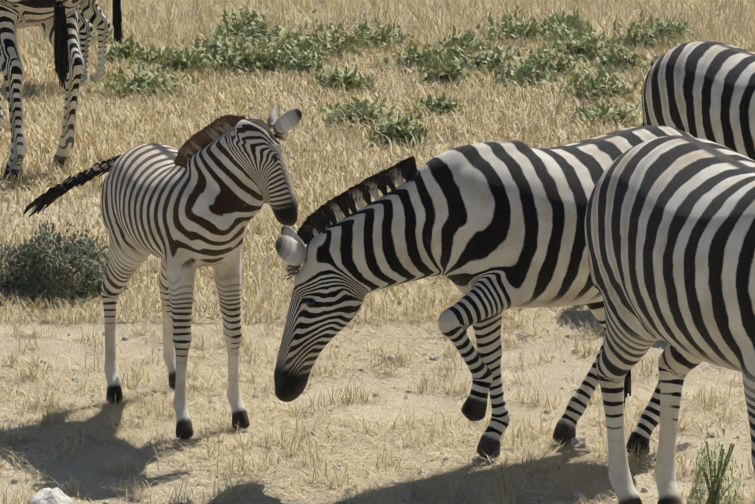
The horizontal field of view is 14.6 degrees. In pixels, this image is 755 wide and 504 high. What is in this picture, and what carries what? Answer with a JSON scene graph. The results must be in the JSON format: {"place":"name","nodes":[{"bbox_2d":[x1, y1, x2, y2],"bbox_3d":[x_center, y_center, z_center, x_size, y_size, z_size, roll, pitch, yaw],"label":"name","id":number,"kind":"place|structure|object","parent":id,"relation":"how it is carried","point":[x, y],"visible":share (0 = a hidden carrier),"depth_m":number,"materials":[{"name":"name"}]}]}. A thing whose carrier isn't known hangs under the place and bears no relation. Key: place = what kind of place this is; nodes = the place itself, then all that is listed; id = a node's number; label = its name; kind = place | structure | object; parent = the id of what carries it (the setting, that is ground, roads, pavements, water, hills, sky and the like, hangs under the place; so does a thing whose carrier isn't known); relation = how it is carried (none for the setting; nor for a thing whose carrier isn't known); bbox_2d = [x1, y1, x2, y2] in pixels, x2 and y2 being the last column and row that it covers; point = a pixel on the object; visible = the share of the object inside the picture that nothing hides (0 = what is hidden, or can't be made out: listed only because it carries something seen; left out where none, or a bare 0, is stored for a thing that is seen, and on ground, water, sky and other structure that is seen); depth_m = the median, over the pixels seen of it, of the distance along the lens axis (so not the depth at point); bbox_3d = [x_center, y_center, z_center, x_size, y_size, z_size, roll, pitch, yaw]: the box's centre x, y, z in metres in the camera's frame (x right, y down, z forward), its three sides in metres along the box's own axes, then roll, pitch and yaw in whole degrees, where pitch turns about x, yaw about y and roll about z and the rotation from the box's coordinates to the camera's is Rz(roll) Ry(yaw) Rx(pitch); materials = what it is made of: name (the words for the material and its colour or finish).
{"place":"outdoors","nodes":[
{"label":"outdoors","id":0,"kind":"place"},
{"bbox_2d":[0,0,754,503],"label":"dry grass","id":1,"kind":"structure","parent":0,"point":[110,126],"depth_m":18.89,"materials":[{"name":"beige plant"}]},
{"bbox_2d":[0,0,754,503],"bbox_3d":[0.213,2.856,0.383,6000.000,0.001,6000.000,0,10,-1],"label":"ground","id":2,"kind":"structure","parent":0,"point":[76,466],"depth_m":12.73,"materials":[{"name":"soil"}]},
{"bbox_2d":[35,460,44,467],"bbox_3d":[-1.347,0.847,11.786,0.046,0.025,0.054,6,11,-26],"label":"stone","id":3,"kind":"object","parent":2,"relation":"on","point":[42,465],"visible":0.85,"depth_m":11.77,"materials":[{"name":"grey stone"}]},
{"bbox_2d":[0,0,84,182],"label":"zebra","id":4,"kind":"object","parent":2,"relation":"on","point":[56,21],"visible":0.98,"depth_m":19.07,"materials":[{"name":"multicoloured"}]},
{"bbox_2d":[28,487,72,503],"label":"rock","id":5,"kind":"object","parent":2,"relation":"on","point":[57,495],"visible":1,"depth_m":11.07,"materials":[{"name":"white stone"}]},
{"bbox_2d":[0,220,130,304],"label":"bush","id":6,"kind":"object","parent":2,"relation":"on","point":[45,268],"visible":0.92,"depth_m":15.25,"materials":[{"name":"green plant"}]},
{"bbox_2d":[35,27,120,46],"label":"shrub","id":7,"kind":"object","parent":2,"relation":"on","point":[93,36],"visible":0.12,"depth_m":27.25,"materials":[{"name":"green plant"}]},
{"bbox_2d":[78,0,123,87],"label":"zebra","id":8,"kind":"object","parent":2,"relation":"on","point":[89,12],"visible":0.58,"depth_m":24.01,"materials":[{"name":"multicoloured"}]},
{"bbox_2d":[105,33,148,65],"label":"shrub","id":9,"kind":"object","parent":2,"relation":"on","point":[118,50],"visible":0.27,"depth_m":25.74,"materials":[{"name":"green plant"}]},
{"bbox_2d":[62,57,200,104],"bbox_3d":[-1.857,-1.351,23.391,1.201,0.380,1.048,-6,12,-31],"label":"shrub","id":10,"kind":"object","parent":2,"relation":"on","point":[150,80],"visible":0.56,"depth_m":23.40,"materials":[{"name":"green plant"}]},
{"bbox_2d":[122,44,182,70],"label":"shrub","id":11,"kind":"object","parent":2,"relation":"on","point":[153,57],"visible":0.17,"depth_m":25.43,"materials":[{"name":"green plant"}]},
{"bbox_2d":[23,103,301,439],"bbox_3d":[-0.857,0.014,12.587,0.599,1.387,1.508,-8,13,-39],"label":"foal","id":12,"kind":"object","parent":2,"relation":"on","point":[200,198],"visible":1,"depth_m":12.16,"materials":[{"name":"multicoloured"}]},
{"bbox_2d":[155,39,209,77],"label":"shrub","id":13,"kind":"object","parent":2,"relation":"on","point":[189,57],"visible":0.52,"depth_m":24.78,"materials":[{"name":"green plant"}]},
{"bbox_2d":[192,33,250,65],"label":"shrub","id":14,"kind":"object","parent":2,"relation":"on","point":[205,45],"visible":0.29,"depth_m":25.73,"materials":[{"name":"green plant"}]},
{"bbox_2d":[205,1,271,42],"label":"shrub","id":15,"kind":"object","parent":2,"relation":"on","point":[241,19],"visible":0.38,"depth_m":27.71,"materials":[{"name":"green plant"}]},
{"bbox_2d":[177,27,306,80],"bbox_3d":[-1.129,-1.687,25.099,1.144,0.449,1.086,0,10,-1],"label":"shrub","id":16,"kind":"object","parent":2,"relation":"on","point":[231,62],"visible":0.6,"depth_m":24.92,"materials":[{"name":"green plant"}]},
{"bbox_2d":[208,31,297,77],"bbox_3d":[-1.059,-1.660,25.098,0.860,0.396,0.850,0,10,-1],"label":"shrub","id":17,"kind":"object","parent":2,"relation":"on","point":[244,56],"visible":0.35,"depth_m":25.03,"materials":[{"name":"green plant"}]},
{"bbox_2d":[222,11,301,46],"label":"shrub","id":18,"kind":"object","parent":2,"relation":"on","point":[263,26],"visible":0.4,"depth_m":27.09,"materials":[{"name":"green plant"}]},
{"bbox_2d":[261,42,338,78],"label":"shrub","id":19,"kind":"object","parent":2,"relation":"on","point":[312,61],"visible":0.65,"depth_m":24.95,"materials":[{"name":"green plant"}]},
{"bbox_2d":[264,33,337,66],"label":"shrub","id":20,"kind":"object","parent":2,"relation":"on","point":[309,45],"visible":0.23,"depth_m":25.67,"materials":[{"name":"green plant"}]},
{"bbox_2d":[308,430,317,435],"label":"stone","id":21,"kind":"object","parent":2,"relation":"on","point":[315,431],"visible":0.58,"depth_m":12.32,"materials":[{"name":"grey stone"}]},
{"bbox_2d":[255,9,386,59],"bbox_3d":[-0.469,-1.911,26.316,1.136,0.475,1.270,-6,11,-30],"label":"shrub","id":22,"kind":"object","parent":2,"relation":"on","point":[322,41],"visible":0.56,"depth_m":26.25,"materials":[{"name":"green plant"}]},
{"bbox_2d":[333,464,343,469],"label":"stone","id":23,"kind":"object","parent":2,"relation":"on","point":[337,466],"visible":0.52,"depth_m":11.74,"materials":[{"name":"grey stone"}]},
{"bbox_2d":[311,64,382,96],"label":"shrub","id":24,"kind":"object","parent":2,"relation":"on","point":[351,80],"visible":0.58,"depth_m":23.73,"materials":[{"name":"green plant"}]},
{"bbox_2d":[314,90,403,131],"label":"shrub","id":25,"kind":"object","parent":2,"relation":"on","point":[362,110],"visible":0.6,"depth_m":21.68,"materials":[{"name":"green plant"}]},
{"bbox_2d":[0,256,738,503],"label":"pebbles","id":26,"kind":"object","parent":2,"relation":"on","point":[446,458],"visible":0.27,"depth_m":12.35,"materials":[{"name":"stone"}]},
{"bbox_2d":[338,11,413,53],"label":"shrub","id":27,"kind":"object","parent":2,"relation":"on","point":[385,37],"visible":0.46,"depth_m":26.76,"materials":[{"name":"green plant"}]},
{"bbox_2d":[386,354,396,362],"bbox_3d":[0.055,0.500,13.744,0.080,0.045,0.063,2,10,10],"label":"stone","id":28,"kind":"object","parent":2,"relation":"on","point":[391,360],"visible":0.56,"depth_m":13.72,"materials":[{"name":"grey stone"}]},
{"bbox_2d":[396,491,411,501],"bbox_3d":[0.100,0.932,11.277,0.054,0.033,0.070,2,9,-40],"label":"stone","id":29,"kind":"object","parent":2,"relation":"on","point":[408,496],"visible":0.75,"depth_m":11.26,"materials":[{"name":"grey stone"}]},
{"bbox_2d":[368,107,441,148],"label":"shrub","id":30,"kind":"object","parent":2,"relation":"on","point":[390,129],"visible":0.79,"depth_m":20.78,"materials":[{"name":"green plant"}]},
{"bbox_2d":[373,35,458,74],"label":"shrub","id":31,"kind":"object","parent":2,"relation":"on","point":[435,53],"visible":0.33,"depth_m":25.30,"materials":[{"name":"green plant"}]},
{"bbox_2d":[429,353,438,359],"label":"stone","id":32,"kind":"object","parent":2,"relation":"on","point":[433,356],"visible":0.85,"depth_m":13.80,"materials":[{"name":"grey stone"}]},
{"bbox_2d":[412,91,466,122],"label":"shrub","id":33,"kind":"object","parent":2,"relation":"on","point":[443,102],"visible":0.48,"depth_m":22.23,"materials":[{"name":"green plant"}]},
{"bbox_2d":[412,53,475,89],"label":"shrub","id":34,"kind":"object","parent":2,"relation":"on","point":[443,72],"visible":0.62,"depth_m":24.16,"materials":[{"name":"green plant"}]},
{"bbox_2d":[437,29,493,52],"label":"shrub","id":35,"kind":"object","parent":2,"relation":"on","point":[467,41],"visible":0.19,"depth_m":26.40,"materials":[{"name":"green plant"}]},
{"bbox_2d":[419,24,546,79],"bbox_3d":[0.892,-1.722,25.266,1.214,0.465,1.215,0,10,-1],"label":"shrub","id":36,"kind":"object","parent":2,"relation":"on","point":[498,52],"visible":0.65,"depth_m":25.18,"materials":[{"name":"green plant"}]},
{"bbox_2d":[274,125,692,458],"bbox_3d":[0.595,0.190,11.775,2.092,1.320,0.724,-4,11,-23],"label":"zebra","id":37,"kind":"object","parent":2,"relation":"on","point":[491,231],"visible":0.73,"depth_m":11.45,"materials":[{"name":"multicoloured"}]},
{"bbox_2d":[516,331,526,337],"bbox_3d":[0.700,0.403,14.316,0.057,0.030,0.042,-1,10,-6],"label":"stone","id":38,"kind":"object","parent":2,"relation":"on","point":[523,333],"visible":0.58,"depth_m":14.31,"materials":[{"name":"grey stone"}]},
{"bbox_2d":[472,4,571,45],"bbox_3d":[1.392,-2.130,27.731,1.026,0.415,1.028,0,10,-1],"label":"shrub","id":39,"kind":"object","parent":2,"relation":"on","point":[534,28],"visible":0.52,"depth_m":27.62,"materials":[{"name":"green plant"}]},
{"bbox_2d":[494,58,554,90],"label":"shrub","id":40,"kind":"object","parent":2,"relation":"on","point":[526,71],"visible":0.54,"depth_m":24.05,"materials":[{"name":"green plant"}]},
{"bbox_2d":[503,38,588,81],"bbox_3d":[1.480,-1.604,24.811,0.779,0.387,0.763,-4,11,-21],"label":"shrub","id":41,"kind":"object","parent":2,"relation":"on","point":[540,57],"visible":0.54,"depth_m":24.79,"materials":[{"name":"green plant"}]},
{"bbox_2d":[538,8,592,31],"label":"shrub","id":42,"kind":"object","parent":2,"relation":"on","point":[573,19],"visible":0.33,"depth_m":28.51,"materials":[{"name":"green plant"}]},
{"bbox_2d":[536,23,603,46],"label":"shrub","id":43,"kind":"object","parent":2,"relation":"on","point":[557,34],"visible":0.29,"depth_m":27.28,"materials":[{"name":"green plant"}]},
{"bbox_2d":[571,492,584,499],"bbox_3d":[0.767,0.931,11.293,0.053,0.028,0.070,-4,14,-41],"label":"stone","id":44,"kind":"object","parent":2,"relation":"on","point":[576,495],"visible":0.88,"depth_m":11.28,"materials":[{"name":"grey stone"}]},
{"bbox_2d":[541,22,615,65],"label":"shrub","id":45,"kind":"object","parent":2,"relation":"on","point":[589,45],"visible":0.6,"depth_m":25.86,"materials":[{"name":"green plant"}]},
{"bbox_2d":[569,437,588,447],"bbox_3d":[0.827,0.780,12.117,0.089,0.044,0.074,3,13,-19],"label":"stone","id":46,"kind":"object","parent":2,"relation":"on","point":[576,441],"visible":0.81,"depth_m":12.10,"materials":[{"name":"grey stone"}]},
{"bbox_2d":[539,59,642,106],"bbox_3d":[1.696,-1.323,23.180,0.904,0.396,0.868,0,10,-1],"label":"shrub","id":47,"kind":"object","parent":2,"relation":"on","point":[596,83],"visible":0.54,"depth_m":23.18,"materials":[{"name":"green plant"}]},
{"bbox_2d":[570,96,640,129],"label":"shrub","id":48,"kind":"object","parent":2,"relation":"on","point":[599,110],"visible":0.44,"depth_m":21.74,"materials":[{"name":"green plant"}]},
{"bbox_2d":[590,43,652,76],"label":"shrub","id":49,"kind":"object","parent":2,"relation":"on","point":[614,59],"visible":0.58,"depth_m":25.07,"materials":[{"name":"green plant"}]},
{"bbox_2d":[598,11,681,52],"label":"shrub","id":50,"kind":"object","parent":2,"relation":"on","point":[648,39],"visible":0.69,"depth_m":26.78,"materials":[{"name":"green plant"}]},
{"bbox_2d":[585,135,754,503],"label":"zebra","id":51,"kind":"object","parent":2,"relation":"on","point":[670,231],"visible":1,"depth_m":10.23,"materials":[{"name":"multicoloured"}]},
{"bbox_2d":[642,16,697,43],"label":"shrub","id":52,"kind":"object","parent":2,"relation":"on","point":[680,27],"visible":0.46,"depth_m":27.83,"materials":[{"name":"green plant"}]},
{"bbox_2d":[690,488,703,499],"bbox_3d":[1.227,0.924,11.302,0.059,0.044,0.071,0,10,1],"label":"stone","id":53,"kind":"object","parent":2,"relation":"on","point":[696,494],"visible":0.31,"depth_m":11.28,"materials":[{"name":"grey stone"}]},
{"bbox_2d":[642,41,754,160],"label":"zebra","id":54,"kind":"object","parent":2,"relation":"on","point":[703,89],"visible":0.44,"depth_m":14.90,"materials":[{"name":"multicoloured"}]},
{"bbox_2d":[705,431,715,437],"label":"stone","id":55,"kind":"object","parent":2,"relation":"on","point":[711,435],"visible":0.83,"depth_m":12.28,"materials":[{"name":"grey stone"}]},
{"bbox_2d":[684,423,745,503],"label":"plant","id":56,"kind":"object","parent":2,"relation":"on","point":[715,487],"visible":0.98,"depth_m":11.10,"materials":[{"name":"green plant"}]},
{"bbox_2d":[736,491,748,499],"bbox_3d":[1.393,0.930,11.301,0.061,0.028,0.050,1,20,21],"label":"stone","id":57,"kind":"object","parent":2,"relation":"on","point":[743,494],"visible":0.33,"depth_m":11.29,"materials":[{"name":"beige stone"}]}
]}

